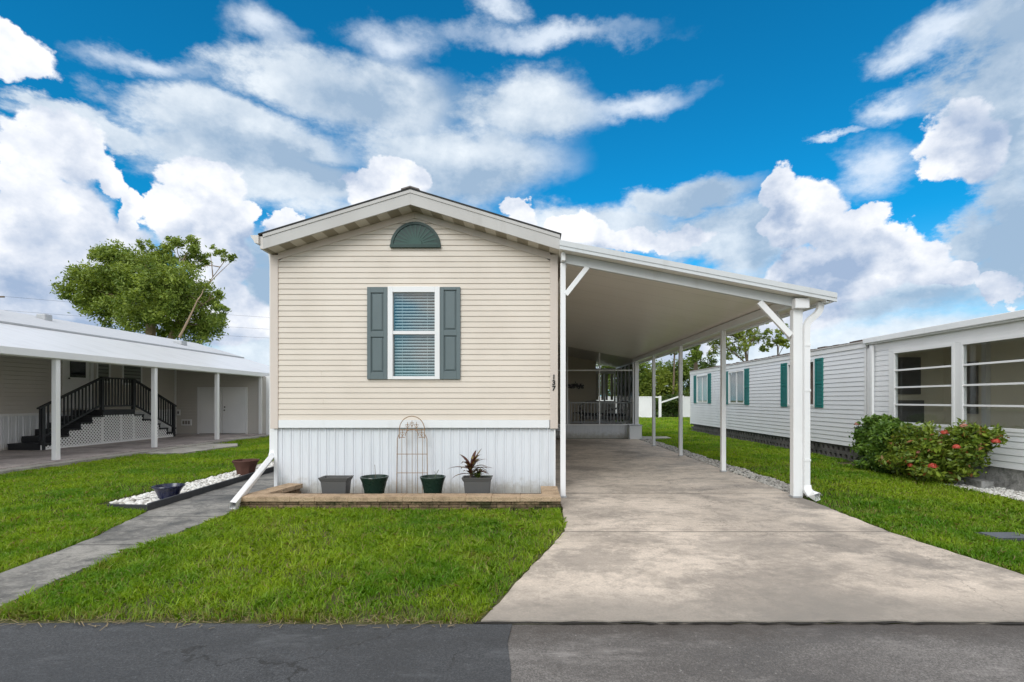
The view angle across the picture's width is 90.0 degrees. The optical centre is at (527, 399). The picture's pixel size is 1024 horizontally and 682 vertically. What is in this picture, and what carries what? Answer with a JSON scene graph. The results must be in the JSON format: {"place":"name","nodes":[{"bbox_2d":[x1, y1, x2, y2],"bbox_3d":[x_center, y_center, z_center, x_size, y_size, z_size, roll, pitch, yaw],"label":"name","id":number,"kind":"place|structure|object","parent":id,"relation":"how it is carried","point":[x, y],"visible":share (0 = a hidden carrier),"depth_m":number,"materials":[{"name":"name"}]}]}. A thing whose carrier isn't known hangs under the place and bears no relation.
{"place":"outdoors","nodes":[
{"label":"outdoors","id":0,"kind":"place"},
{"bbox_2d":[0,310,243,450],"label":"grey house","id":1,"kind":"structure","parent":0,"point":[25,387],"depth_m":15.44,"materials":[{"name":"plastic"}]},
{"bbox_2d":[66,361,89,407],"bbox_3d":[-13.878,-0.695,15.800,0.105,1.910,0.840,0,0,0],"label":"door","id":2,"kind":"structure","parent":1,"relation":"in","point":[77,373],"depth_m":15.78,"materials":[{"name":"white paint"}]},
{"bbox_2d":[95,363,110,382],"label":"window","id":3,"kind":"structure","parent":1,"relation":"in","point":[97,365],"depth_m":16.74,"materials":[{"name":"white paint"}]},
{"bbox_2d":[121,365,141,384],"bbox_3d":[-13.878,-1.070,17.950,0.045,1.100,0.900,0,0,0],"label":"window","id":4,"kind":"structure","parent":1,"relation":"in","point":[123,367],"depth_m":17.88,"materials":[{"name":"white paint"}]},
{"bbox_2d":[0,434,263,468],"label":"carport floor","id":5,"kind":"structure","parent":0,"point":[13,458],"depth_m":13.53,"materials":[{"name":"concrete"}]},
{"bbox_2d":[7,377,176,449],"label":"entrance stairs","id":6,"kind":"structure","parent":5,"relation":"on","point":[92,426],"depth_m":15.55,"materials":[{"name":"grey paint"}]},
{"bbox_2d":[0,323,268,459],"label":"long carport","id":7,"kind":"object","parent":5,"relation":"on","point":[56,347],"visible":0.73,"depth_m":14.31,"materials":[{"name":"white metal"}]},
{"bbox_2d":[0,471,273,608],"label":"path","id":8,"kind":"structure","parent":0,"point":[175,517],"depth_m":5.25,"materials":[{"name":"concrete"}]},
{"bbox_2d":[0,622,511,681],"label":"road","id":9,"kind":"structure","parent":0,"point":[131,652],"depth_m":2.88,"materials":[{"name":"grey asphalt"}]},
{"bbox_2d":[0,409,1023,623],"bbox_3d":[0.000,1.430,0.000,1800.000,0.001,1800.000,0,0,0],"label":"ground","id":10,"kind":"structure","parent":0,"point":[662,415],"depth_m":7.49,"materials":[{"name":"green plant"}]},
{"bbox_2d":[0,434,268,474],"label":"carport kerb","id":11,"kind":"structure","parent":10,"relation":"on","point":[44,465],"depth_m":12.06,"materials":[{"name":"concrete"}]},
{"bbox_2d":[0,435,273,572],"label":"grass","id":12,"kind":"structure","parent":10,"relation":"on","point":[23,547],"depth_m":7.82,"materials":[{"name":"green plant"}]},
{"bbox_2d":[49,234,236,345],"bbox_3d":[-22.026,-4.128,29.867,10.748,11.161,6.652,0,0,16],"label":"oak tree","id":13,"kind":"object","parent":10,"relation":"on","point":[148,290],"visible":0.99,"depth_m":28.83,"materials":[{"name":"green plant"}]},
{"bbox_2d":[141,443,237,454],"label":"pavement slab","id":14,"kind":"structure","parent":10,"relation":"on","point":[193,449],"depth_m":14.51,"materials":[{"name":"concrete"}]},
{"bbox_2d":[107,466,273,511],"bbox_3d":[-5.225,1.373,10.231,0.850,0.115,7.538,0,0,0],"label":"lawn edging","id":15,"kind":"object","parent":10,"relation":"on","point":[175,498],"visible":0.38,"depth_m":7.28,"materials":[{"name":"grey concrete"}]},
{"bbox_2d":[174,370,268,433],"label":"utility shed","id":16,"kind":"structure","parent":10,"relation":"on","point":[238,401],"depth_m":20.14,"materials":[{"name":"grey plastic"}]},
{"bbox_2d":[199,389,221,432],"bbox_3d":[-12.475,0.440,20.114,0.890,1.740,0.039,0,0,0],"label":"door","id":17,"kind":"structure","parent":16,"relation":"in","point":[206,396],"depth_m":20.09,"materials":[{"name":"white paint"}]},
{"bbox_2d":[222,389,245,432],"bbox_3d":[-11.550,0.440,20.086,0.900,1.740,0.096,0,0,0],"label":"door","id":18,"kind":"structure","parent":16,"relation":"in","point":[233,400],"depth_m":20.09,"materials":[{"name":"white paint"}]},
{"bbox_2d":[0,505,567,624],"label":"soil margin","id":19,"kind":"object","parent":10,"relation":"on","point":[66,620],"visible":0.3,"depth_m":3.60,"materials":[{"name":"green plant"}]},
{"bbox_2d":[0,611,467,629],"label":"dry grass","id":20,"kind":"structure","parent":19,"relation":"on","point":[24,624],"depth_m":3.26,"materials":[{"name":"plant"}]},
{"bbox_2d":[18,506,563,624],"bbox_3d":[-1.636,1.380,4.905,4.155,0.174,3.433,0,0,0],"label":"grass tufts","id":21,"kind":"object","parent":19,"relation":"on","point":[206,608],"visible":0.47,"depth_m":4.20,"materials":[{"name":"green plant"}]},
{"bbox_2d":[229,186,561,508],"bbox_3d":[-1.746,-0.818,14.770,4.452,4.496,16.860,0,0,0],"label":"mobile home","id":22,"kind":"object","parent":10,"relation":"on","point":[435,314],"visible":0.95,"depth_m":7.64,"materials":[{"name":"beige plastic"}]},
{"bbox_2d":[388,286,439,378],"bbox_3d":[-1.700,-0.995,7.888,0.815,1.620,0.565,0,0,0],"label":"window","id":23,"kind":"structure","parent":22,"relation":"in","point":[413,311],"depth_m":7.69,"materials":[{"name":"white paint"}]},
{"bbox_2d":[240,483,560,510],"bbox_3d":[-1.647,1.332,7.094,4.132,0.193,1.132,0,0,0],"label":"planter","id":24,"kind":"object","parent":10,"relation":"on","point":[289,495],"visible":0.87,"depth_m":6.56,"materials":[{"name":"stone"}]},
{"bbox_2d":[318,475,353,493],"bbox_3d":[-2.660,1.231,7.100,0.407,0.332,0.250,0,0,0],"label":"plant trough","id":25,"kind":"object","parent":24,"relation":"on","point":[335,484],"visible":0.79,"depth_m":7.00,"materials":[{"name":"grey plastic"}]},
{"bbox_2d":[360,474,388,493],"bbox_3d":[-2.130,1.228,7.100,0.388,0.337,0.388,0,0,0],"label":"plant pot","id":26,"kind":"object","parent":24,"relation":"on","point":[373,483],"visible":0.82,"depth_m":6.98,"materials":[{"name":"plastic"}]},
{"bbox_2d":[396,416,427,492],"bbox_3d":[-1.698,0.817,7.500,0.466,1.166,0.017,0,0,0],"label":"garden trellis","id":27,"kind":"object","parent":24,"relation":"on","point":[407,429],"visible":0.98,"depth_m":7.50,"materials":[{"name":"metal"}]},
{"bbox_2d":[420,474,445,493],"bbox_3d":[-1.320,1.228,7.100,0.357,0.337,0.357,0,0,0],"label":"plant pot","id":28,"kind":"object","parent":24,"relation":"on","point":[432,483],"visible":0.82,"depth_m":6.98,"materials":[{"name":"plastic"}]},
{"bbox_2d":[462,475,492,493],"bbox_3d":[-0.700,1.231,7.100,0.417,0.332,0.250,0,0,0],"label":"plant trough","id":29,"kind":"object","parent":24,"relation":"on","point":[473,484],"visible":0.65,"depth_m":7.00,"materials":[{"name":"grey plastic"}]},
{"bbox_2d":[451,450,490,477],"bbox_3d":[-0.782,0.909,7.081,0.550,0.464,0.454,0,0,-36],"label":"cordyline plant","id":30,"kind":"object","parent":29,"relation":"in","point":[470,466],"visible":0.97,"depth_m":7.09,"materials":[{"name":"red plant"}]},
{"bbox_2d":[0,447,1023,570],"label":"grass tufts","id":31,"kind":"object","parent":10,"relation":"on","point":[1014,544],"visible":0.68,"depth_m":6.72,"materials":[{"name":"green plant"}]},
{"bbox_2d":[549,347,642,438],"bbox_3d":[2.275,-0.359,20.690,3.610,3.534,4.920,0,0,0],"label":"screened porch","id":32,"kind":"object","parent":10,"relation":"on","point":[584,372],"visible":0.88,"depth_m":20.74,"materials":[{"name":"white paint"}]},
{"bbox_2d":[566,382,583,388],"bbox_3d":[2.017,-0.619,21.966,0.784,0.353,0.064,0,0,0],"label":"wall hanging","id":33,"kind":"object","parent":32,"relation":"attached to","point":[574,385],"depth_m":21.96,"materials":[{"name":"black plastic"}]},
{"bbox_2d":[573,412,588,423],"bbox_3d":[2.050,0.740,19.900,0.620,0.500,0.620,0,0,0],"label":"side table","id":34,"kind":"object","parent":32,"relation":"on","point":[580,414],"visible":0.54,"depth_m":19.75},
{"bbox_2d":[596,368,615,421],"bbox_3d":[3.445,-0.215,23.125,1.030,2.410,0.050,0,0,0],"label":"screen door","id":35,"kind":"structure","parent":32,"relation":"in","point":[613,405],"depth_m":23.10,"materials":[{"name":"white paint"}]},
{"bbox_2d":[605,400,629,423],"bbox_3d":[3.480,0.503,19.773,0.773,0.974,0.719,0,0,-38],"label":"wicker chair","id":36,"kind":"object","parent":32,"relation":"on","point":[613,416],"visible":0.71,"depth_m":19.68,"materials":[{"name":"black wicker"}]},
{"bbox_2d":[596,364,613,395],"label":"leafy tree","id":37,"kind":"object","parent":10,"relation":"on","point":[602,366],"visible":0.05,"depth_m":46.93,"materials":[{"name":"green plant"}]},
{"bbox_2d":[598,361,651,395],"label":"leafy tree","id":38,"kind":"object","parent":10,"relation":"on","point":[642,366],"visible":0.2,"depth_m":45.19,"materials":[{"name":"green plant"}]},
{"bbox_2d":[597,395,689,416],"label":"vinyl fence","id":39,"kind":"object","parent":10,"relation":"on","point":[645,406],"visible":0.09,"depth_m":41.60,"materials":[{"name":"white paint"}]},
{"bbox_2d":[639,364,677,415],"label":"leafy tree","id":40,"kind":"object","parent":10,"relation":"on","point":[661,383],"visible":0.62,"depth_m":45.06,"materials":[{"name":"green plant"}]},
{"bbox_2d":[651,358,691,412],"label":"leafy tree","id":41,"kind":"object","parent":10,"relation":"on","point":[686,371],"visible":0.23,"depth_m":46.54,"materials":[{"name":"green plant"}]},
{"bbox_2d":[655,391,689,416],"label":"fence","id":42,"kind":"object","parent":10,"relation":"on","point":[671,408],"visible":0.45,"depth_m":42.97,"materials":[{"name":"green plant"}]},
{"bbox_2d":[670,352,677,415],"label":"slender tree","id":43,"kind":"object","parent":10,"relation":"on","point":[673,384],"visible":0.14,"depth_m":44.87,"materials":[{"name":"green plant"}]},
{"bbox_2d":[683,345,702,369],"bbox_3d":[11.796,-2.293,36.312,4.279,7.496,2.721,0,0,-45],"label":"slender tree","id":44,"kind":"object","parent":10,"relation":"on","point":[696,354],"visible":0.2,"depth_m":34.63,"materials":[{"name":"green plant"}]},
{"bbox_2d":[683,353,716,392],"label":"leafy tree","id":45,"kind":"object","parent":10,"relation":"on","point":[702,364],"visible":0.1,"depth_m":47.48,"materials":[{"name":"green plant"}]},
{"bbox_2d":[706,323,768,360],"bbox_3d":[15.563,-2.629,38.362,5.353,8.134,3.817,0,0,0],"label":"slender tree","id":46,"kind":"object","parent":10,"relation":"on","point":[741,337],"visible":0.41,"depth_m":38.02,"materials":[{"name":"green plant"}]},
{"bbox_2d":[759,323,789,354],"bbox_3d":[18.951,-2.325,39.165,2.533,7.535,4.008,0,0,18],"label":"slender tree","id":47,"kind":"object","parent":10,"relation":"on","point":[781,341],"visible":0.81,"depth_m":38.49,"materials":[{"name":"green plant"}]},
{"bbox_2d":[690,340,868,461],"bbox_3d":[9.322,0.042,17.480,3.755,2.775,12.360,0,0,0],"label":"trailer home","id":48,"kind":"object","parent":10,"relation":"on","point":[758,400],"visible":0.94,"depth_m":15.04,"materials":[{"name":"white plastic"}]},
{"bbox_2d":[696,374,707,402],"bbox_3d":[7.539,-0.470,22.000,0.147,1.300,1.400,0,0,0],"label":"window","id":49,"kind":"structure","parent":48,"relation":"in","point":[701,380],"depth_m":22.08,"materials":[{"name":"white glass"}]},
{"bbox_2d":[728,370,743,403],"bbox_3d":[7.539,-0.450,18.400,0.147,1.300,1.400,0,0,0],"label":"window","id":50,"kind":"structure","parent":48,"relation":"in","point":[738,375],"depth_m":18.46,"materials":[{"name":"white paint"}]},
{"bbox_2d":[787,360,814,406],"bbox_3d":[7.539,-0.435,14.050,0.147,1.330,1.400,0,0,0],"label":"window","id":51,"kind":"structure","parent":48,"relation":"in","point":[812,362],"depth_m":13.71,"materials":[{"name":"white paint"}]},
{"bbox_2d":[863,309,1023,491],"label":"sunroom","id":52,"kind":"structure","parent":10,"relation":"on","point":[971,371],"depth_m":9.84,"materials":[{"name":"white plastic"}]},
{"bbox_2d":[898,357,920,393],"bbox_3d":[8.200,-0.520,11.068,0.560,0.800,0.035,0,0,0],"label":"inner window","id":53,"kind":"structure","parent":52,"relation":"in","point":[909,377],"depth_m":11.05,"materials":[{"name":"black glass"}]},
{"bbox_2d":[898,400,923,422],"bbox_3d":[8.275,0.470,11.068,0.550,0.920,0.035,0,0,0],"label":"inner window","id":54,"kind":"structure","parent":52,"relation":"in","point":[914,414],"depth_m":11.05,"materials":[{"name":"black glass"}]},
{"bbox_2d":[892,343,953,427],"bbox_3d":[7.510,-0.250,9.740,0.080,1.500,1.520,0,0,0],"label":"window","id":55,"kind":"structure","parent":52,"relation":"in","point":[895,369],"depth_m":9.81,"materials":[{"name":"white paint"}]},
{"bbox_2d":[967,361,977,413],"bbox_3d":[8.955,-0.245,10.420,0.070,1.050,0.400,0,0,0],"label":"inner window","id":56,"kind":"structure","parent":52,"relation":"in","point":[972,371],"depth_m":10.27,"materials":[{"name":"grey glass"}]},
{"bbox_2d":[960,333,1023,432],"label":"window","id":57,"kind":"structure","parent":52,"relation":"in","point":[963,345],"depth_m":8.59,"materials":[{"name":"white paint"}]},
{"bbox_2d":[974,532,1023,541],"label":"meter box","id":58,"kind":"object","parent":10,"relation":"on","point":[1008,535],"visible":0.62,"depth_m":5.25,"materials":[{"name":"grey concrete"}]},
{"label":"gravel bed","id":59,"kind":"structure","parent":10,"relation":"on","visible":0},
{"bbox_2d":[847,413,921,472],"bbox_3d":[7.058,0.900,10.126,1.141,1.285,1.933,0,0,0],"label":"flowering shrub","id":60,"kind":"object","parent":59,"relation":"on","point":[870,433],"visible":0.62,"depth_m":10.05,"materials":[{"name":"green plant"}]},
{"bbox_2d":[874,418,1009,484],"bbox_3d":[6.926,0.887,8.726,1.248,1.217,2.361,0,0,0],"label":"flowering shrub","id":61,"kind":"object","parent":59,"relation":"on","point":[930,454],"visible":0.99,"depth_m":8.43,"materials":[{"name":"green plant"}]},
{"bbox_2d":[0,0,1023,395],"label":"sky","id":62,"kind":"structure","parent":0,"point":[870,153],"materials":[{"name":"blue"}]},
{"bbox_2d":[579,400,615,423],"bbox_3d":[2.746,0.503,20.438,1.349,0.974,0.773,0,0,-6],"label":"wicker chair","id":63,"kind":"object","parent":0,"point":[589,415],"visible":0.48,"depth_m":20.27,"materials":[{"name":"black wicker"}]},
{"bbox_2d":[642,436,670,438],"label":"garden path","id":64,"kind":"structure","parent":0,"point":[656,437],"depth_m":19.01,"materials":[{"name":"concrete"}]},
{"bbox_2d":[639,439,822,495],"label":"gravel","id":65,"kind":"structure","parent":0,"point":[772,482],"depth_m":10.19,"materials":[{"name":"grey gravel"}]},
{"bbox_2d":[481,439,1023,623],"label":"driveway","id":66,"kind":"structure","parent":0,"point":[657,534],"depth_m":4.43,"materials":[{"name":"concrete"}]},
{"bbox_2d":[558,240,836,500],"bbox_3d":[2.395,-0.413,15.172,3.900,3.669,16.055,0,0,0],"label":"carport","id":67,"kind":"object","parent":66,"relation":"on","point":[616,309],"visible":0.91,"depth_m":8.36,"materials":[{"name":"white metal"}]},
{"bbox_2d":[508,624,1023,681],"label":"road","id":68,"kind":"structure","parent":0,"point":[766,652],"depth_m":2.89,"materials":[{"name":"grey asphalt"}]},
{"bbox_2d":[473,621,1023,623],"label":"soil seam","id":69,"kind":"object","parent":68,"relation":"on","point":[579,622],"visible":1,"depth_m":3.26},
{"bbox_2d":[912,477,1023,500],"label":"gravel","id":70,"kind":"structure","parent":0,"point":[1012,494],"depth_m":7.85,"materials":[{"name":"white gravel"}]},
{"bbox_2d":[964,478,993,488],"bbox_3d":[7.300,1.350,8.300,0.180,0.120,0.400,0,0,7],"label":"concrete block","id":71,"kind":"object","parent":70,"relation":"on","point":[980,483],"depth_m":8.18,"materials":[{"name":"grey concrete"}]},
{"label":"pebble bed","id":72,"kind":"structure","parent":0,"visible":0},
{"bbox_2d":[109,461,273,504],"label":"pebbles","id":73,"kind":"object","parent":72,"relation":"on","point":[146,498],"visible":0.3,"depth_m":8.08,"materials":[{"name":"white gravel"}]},
{"bbox_2d":[151,483,184,498],"bbox_3d":[-5.090,1.295,7.250,0.398,0.170,0.398,0,0,0],"label":"plant pot","id":74,"kind":"object","parent":73,"relation":"on","point":[162,491],"visible":0.98,"depth_m":7.15,"materials":[{"name":"ceramic"}]},
{"bbox_2d":[232,458,259,474],"bbox_3d":[-5.260,1.255,9.550,0.443,0.270,0.443,0,0,23],"label":"plant pot","id":75,"kind":"object","parent":73,"relation":"on","point":[244,466],"visible":0.91,"depth_m":9.41,"materials":[{"name":"ceramic"}]}
]}

